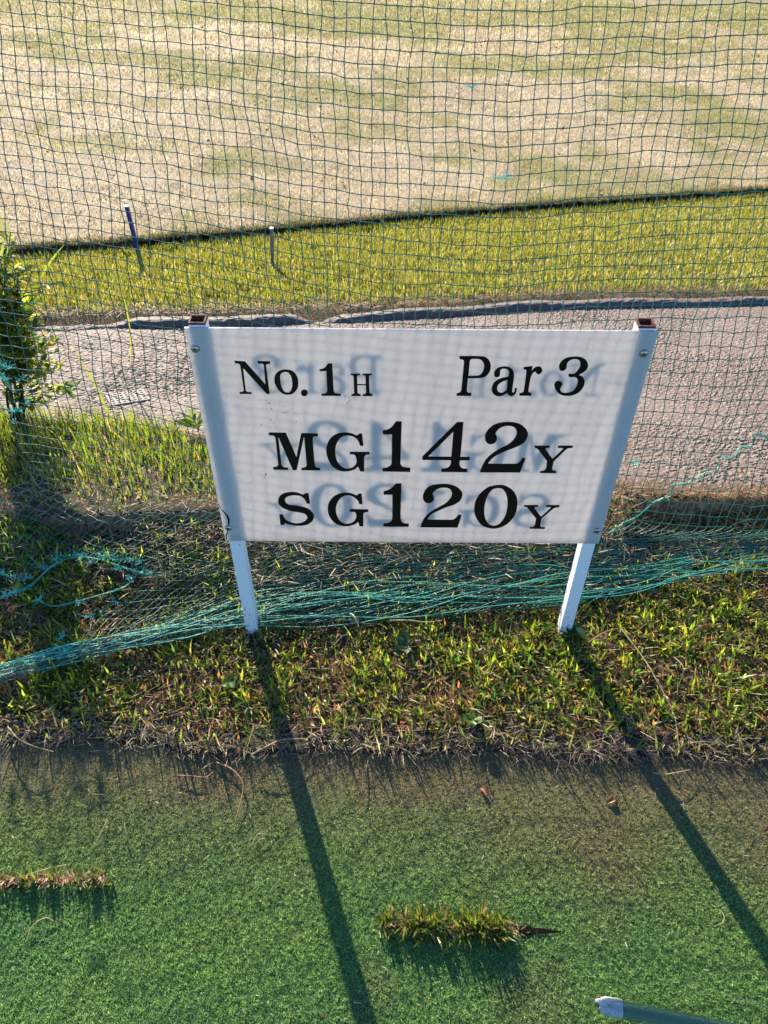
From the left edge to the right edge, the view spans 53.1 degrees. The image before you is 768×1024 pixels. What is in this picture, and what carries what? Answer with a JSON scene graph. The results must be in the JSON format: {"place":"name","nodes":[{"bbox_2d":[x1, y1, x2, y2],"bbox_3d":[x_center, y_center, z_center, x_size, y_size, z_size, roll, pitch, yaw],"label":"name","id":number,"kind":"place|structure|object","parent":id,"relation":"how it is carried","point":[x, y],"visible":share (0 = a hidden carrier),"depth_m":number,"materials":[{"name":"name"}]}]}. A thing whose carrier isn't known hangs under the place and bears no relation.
{"place":"outdoors","nodes":[
{"label":"outdoors","id":0,"kind":"place"},
{"bbox_2d":[0,394,739,514],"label":"verge ground","id":1,"kind":"structure","parent":0,"point":[36,503],"depth_m":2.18,"materials":[{"name":"green plant"}]},
{"bbox_2d":[0,232,80,422],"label":"shrub","id":2,"kind":"object","parent":1,"relation":"on","point":[12,373],"visible":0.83,"depth_m":2.41,"materials":[{"name":"green plant"}]},
{"bbox_2d":[173,408,202,432],"bbox_3d":[-0.615,-0.307,2.475,0.135,0.125,0.090,0,43,0],"label":"leafy weed","id":3,"kind":"object","parent":1,"relation":"on","point":[190,422],"visible":0.69,"depth_m":2.49,"materials":[{"name":"green plant"}]},
{"bbox_2d":[0,405,767,518],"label":"verge thatch","id":4,"kind":"object","parent":1,"relation":"on","point":[659,489],"visible":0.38,"depth_m":2.17,"materials":[{"name":"plant"}]},
{"bbox_2d":[0,0,767,258],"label":"field ground","id":5,"kind":"structure","parent":0,"point":[147,170],"depth_m":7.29,"materials":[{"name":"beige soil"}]},
{"bbox_2d":[0,17,765,227],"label":"field litter","id":6,"kind":"object","parent":5,"relation":"on","point":[208,140],"visible":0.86,"depth_m":7.56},
{"bbox_2d":[0,740,767,1023],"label":"tee mat ground","id":7,"kind":"structure","parent":0,"point":[4,761],"depth_m":1.50,"materials":[{"name":"green plastic"}]},
{"bbox_2d":[27,917,53,940],"bbox_3d":[-0.630,0.756,1.402,0.052,0.006,0.019,-31,52,-29],"label":"dry stem","id":8,"kind":"object","parent":7,"relation":"on","point":[34,924],"visible":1,"depth_m":1.40,"materials":[{"name":"beige plant"}]},
{"bbox_2d":[24,864,66,876],"bbox_3d":[-0.650,0.687,1.475,0.078,0.006,0.003,-12,45,-13],"label":"dry stem","id":9,"kind":"object","parent":7,"relation":"on","point":[46,869],"visible":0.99,"depth_m":1.47,"materials":[{"name":"beige plant"}]},
{"bbox_2d":[0,862,114,896],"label":"grass row","id":10,"kind":"object","parent":7,"relation":"on","point":[18,880],"visible":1,"depth_m":1.46,"materials":[{"name":"plant"}]},
{"bbox_2d":[124,823,140,853],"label":"dry stem","id":11,"kind":"object","parent":7,"relation":"on","point":[128,839],"visible":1,"depth_m":1.52,"materials":[{"name":"beige plant"}]},
{"bbox_2d":[177,771,213,777],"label":"dry stem","id":12,"kind":"object","parent":7,"relation":"on","point":[194,776],"visible":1,"depth_m":1.61,"materials":[{"name":"beige plant"}]},
{"bbox_2d":[216,762,243,820],"bbox_3d":[-0.312,0.571,1.600,0.040,0.007,0.143,-18,46,-18],"label":"dry stem","id":13,"kind":"object","parent":7,"relation":"on","point":[233,770],"visible":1,"depth_m":1.61,"materials":[{"name":"brown plant"}]},
{"bbox_2d":[1,769,760,1023],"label":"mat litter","id":14,"kind":"object","parent":7,"relation":"on","point":[374,921],"visible":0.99,"depth_m":1.41,"materials":[{"name":"plant"}]},
{"bbox_2d":[373,895,526,962],"bbox_3d":[0.119,0.746,1.390,0.287,0.068,0.110,0,43,0],"label":"grass row","id":15,"kind":"object","parent":7,"relation":"on","point":[492,927],"visible":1,"depth_m":1.40,"materials":[{"name":"plant"}]},
{"bbox_2d":[480,787,489,795],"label":"dead leaf","id":16,"kind":"object","parent":7,"relation":"on","point":[485,790],"visible":1,"depth_m":1.60,"materials":[{"name":"brown plant"}]},
{"bbox_2d":[512,924,560,934],"bbox_3d":[0.280,0.765,1.407,0.088,0.001,0.019,0,43,0],"label":"mat slit","id":17,"kind":"object","parent":7,"relation":"on","point":[531,930],"visible":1,"depth_m":1.41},
{"bbox_2d":[606,795,615,803],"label":"dead leaf","id":18,"kind":"object","parent":7,"relation":"on","point":[611,799],"visible":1,"depth_m":1.59,"materials":[{"name":"brown plant"}]},
{"bbox_2d":[595,996,736,1023],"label":"sleeved pipe","id":19,"kind":"object","parent":7,"relation":"on","point":[614,1007],"visible":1,"depth_m":1.29,"materials":[{"name":"white plastic"}]},
{"bbox_2d":[653,769,689,774],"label":"dry stem","id":20,"kind":"object","parent":7,"relation":"on","point":[669,773],"visible":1,"depth_m":1.61,"materials":[{"name":"beige plant"}]},
{"bbox_2d":[0,496,767,763],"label":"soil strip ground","id":21,"kind":"structure","parent":0,"point":[330,655],"depth_m":1.80,"materials":[{"name":"green plant"}]},
{"bbox_2d":[221,676,238,687],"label":"clover weed","id":22,"kind":"object","parent":21,"relation":"on","point":[232,681],"visible":0.99,"depth_m":1.75,"materials":[{"name":"green plant"}]},
{"bbox_2d":[0,0,767,681],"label":"golf net","id":23,"kind":"object","parent":21,"relation":"on","point":[346,594],"visible":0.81,"depth_m":1.71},
{"bbox_2d":[0,491,767,762],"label":"weed grass","id":24,"kind":"structure","parent":21,"relation":"on","point":[71,670],"depth_m":1.83,"materials":[{"name":"green plant"}]},
{"bbox_2d":[390,620,441,622],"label":"dry stem","id":25,"kind":"object","parent":24,"relation":"on","point":[415,621],"visible":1,"depth_m":1.86,"materials":[{"name":"beige plant"}]},
{"bbox_2d":[589,627,625,642],"bbox_3d":[0.537,0.290,1.845,0.107,0.017,0.004,-17,46,-18],"label":"dry stem","id":26,"kind":"object","parent":24,"relation":"on","point":[603,633],"visible":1,"depth_m":1.83,"materials":[{"name":"beige plant"}]},
{"bbox_2d":[621,628,679,752],"bbox_3d":[0.608,0.387,1.732,0.024,0.019,0.331,-6,44,-7],"label":"dry stem","id":27,"kind":"object","parent":24,"relation":"on","point":[656,680],"visible":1,"depth_m":1.73,"materials":[{"name":"beige plant"}]},
{"bbox_2d":[0,484,767,775],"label":"dead thatch","id":28,"kind":"object","parent":21,"relation":"on","point":[335,737],"visible":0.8,"depth_m":1.78,"materials":[{"name":"brown plant"}]},
{"bbox_2d":[7,726,53,751],"bbox_3d":[-0.766,0.490,1.650,0.133,0.014,0.017,19,47,19],"label":"dry stem","id":29,"kind":"object","parent":28,"relation":"on","point":[25,742],"visible":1,"depth_m":1.64,"materials":[{"name":"beige plant"}]},
{"bbox_2d":[251,738,306,754],"bbox_3d":[-0.226,0.496,1.648,0.122,0.015,0.010,-13,45,-14],"label":"dry stem","id":30,"kind":"object","parent":28,"relation":"on","point":[274,742],"visible":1,"depth_m":1.64,"materials":[{"name":"beige plant"}]},
{"bbox_2d":[393,630,414,653],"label":"broadleaf weed","id":31,"kind":"object","parent":21,"relation":"on","point":[402,639],"visible":0.99,"depth_m":1.83,"materials":[{"name":"green plant"}]},
{"bbox_2d":[54,500,767,572],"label":"soil crumbs","id":32,"kind":"object","parent":21,"relation":"on","point":[219,537],"visible":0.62,"depth_m":2.07,"materials":[{"name":"brown soil"}]},
{"bbox_2d":[184,314,658,636],"bbox_3d":[0.061,0.011,1.617,0.800,0.918,0.038,0,43,0],"label":"sign board","id":33,"kind":"object","parent":21,"relation":"on","point":[416,435],"visible":1,"depth_m":1.44,"materials":[{"name":"white plastic"}]},
{"bbox_2d":[463,711,482,726],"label":"clover weed","id":34,"kind":"object","parent":21,"relation":"on","point":[469,719],"visible":1,"depth_m":1.69,"materials":[{"name":"green plant"}]},
{"bbox_2d":[559,621,585,637],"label":"broadleaf weed","id":35,"kind":"object","parent":21,"relation":"on","point":[578,630],"visible":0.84,"depth_m":1.85,"materials":[{"name":"green plant"}]},
{"bbox_2d":[674,657,683,686],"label":"dry stem","id":36,"kind":"object","parent":21,"relation":"on","point":[683,669],"visible":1,"depth_m":1.75,"materials":[{"name":"beige plant"}]},
{"bbox_2d":[0,305,767,534],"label":"path","id":37,"kind":"structure","parent":0,"point":[512,318],"depth_m":2.96,"materials":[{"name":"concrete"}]},
{"bbox_2d":[0,213,9,257],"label":"strap leaf plant","id":38,"kind":"object","parent":37,"relation":"on","point":[8,230],"visible":0.46,"depth_m":2.43,"materials":[{"name":"green plant"}]},
{"bbox_2d":[70,341,109,419],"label":"long grass","id":39,"kind":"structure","parent":37,"relation":"on","point":[101,397],"depth_m":2.52,"materials":[{"name":"yellow plant"}]},
{"bbox_2d":[117,279,130,364],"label":"long grass","id":40,"kind":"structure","parent":37,"relation":"on","point":[129,325],"depth_m":2.76,"materials":[{"name":"plant"}]},
{"bbox_2d":[105,389,149,405],"bbox_3d":[-0.940,-0.416,2.822,0.140,0.015,0.120,-14,33,-24],"label":"drain cover","id":41,"kind":"object","parent":37,"relation":"on","point":[124,395],"visible":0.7,"depth_m":2.81,"materials":[{"name":"concrete"}]},
{"bbox_2d":[10,308,767,488],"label":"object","id":42,"kind":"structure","parent":37,"relation":"on","point":[426,323],"depth_m":2.70,"materials":[{"name":"plant"}]},
{"bbox_2d":[1,192,767,327],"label":"lawn ground","id":43,"kind":"structure","parent":0,"point":[99,319],"depth_m":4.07,"materials":[{"name":"green plant"}]},
{"bbox_2d":[40,245,63,277],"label":"long grass","id":44,"kind":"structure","parent":43,"relation":"on","point":[49,262],"depth_m":2.44,"materials":[{"name":"plant"}]},
{"bbox_2d":[124,205,139,252],"bbox_3d":[-1.480,-1.645,4.542,0.030,0.329,0.022,0,43,0],"label":"blue stake","id":45,"kind":"object","parent":43,"relation":"on","point":[130,220],"visible":0.74,"depth_m":4.51,"materials":[{"name":"paint"}]},
{"bbox_2d":[270,227,273,267],"bbox_3d":[-0.630,-1.475,4.339,0.038,0.264,0.025,0,43,0],"label":"wooden stake","id":46,"kind":"object","parent":43,"relation":"on","point":[272,244],"visible":0.83,"depth_m":4.31,"materials":[{"name":"grey wood"}]},
{"bbox_2d":[32,277,767,317],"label":"lawn thatch","id":47,"kind":"object","parent":43,"relation":"on","point":[436,299],"visible":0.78,"depth_m":3.85,"materials":[{"name":"plant"}]},
{"bbox_2d":[34,296,767,331],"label":"asphalt kerb","id":48,"kind":"structure","parent":43,"relation":"on","point":[535,305],"depth_m":3.82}
]}

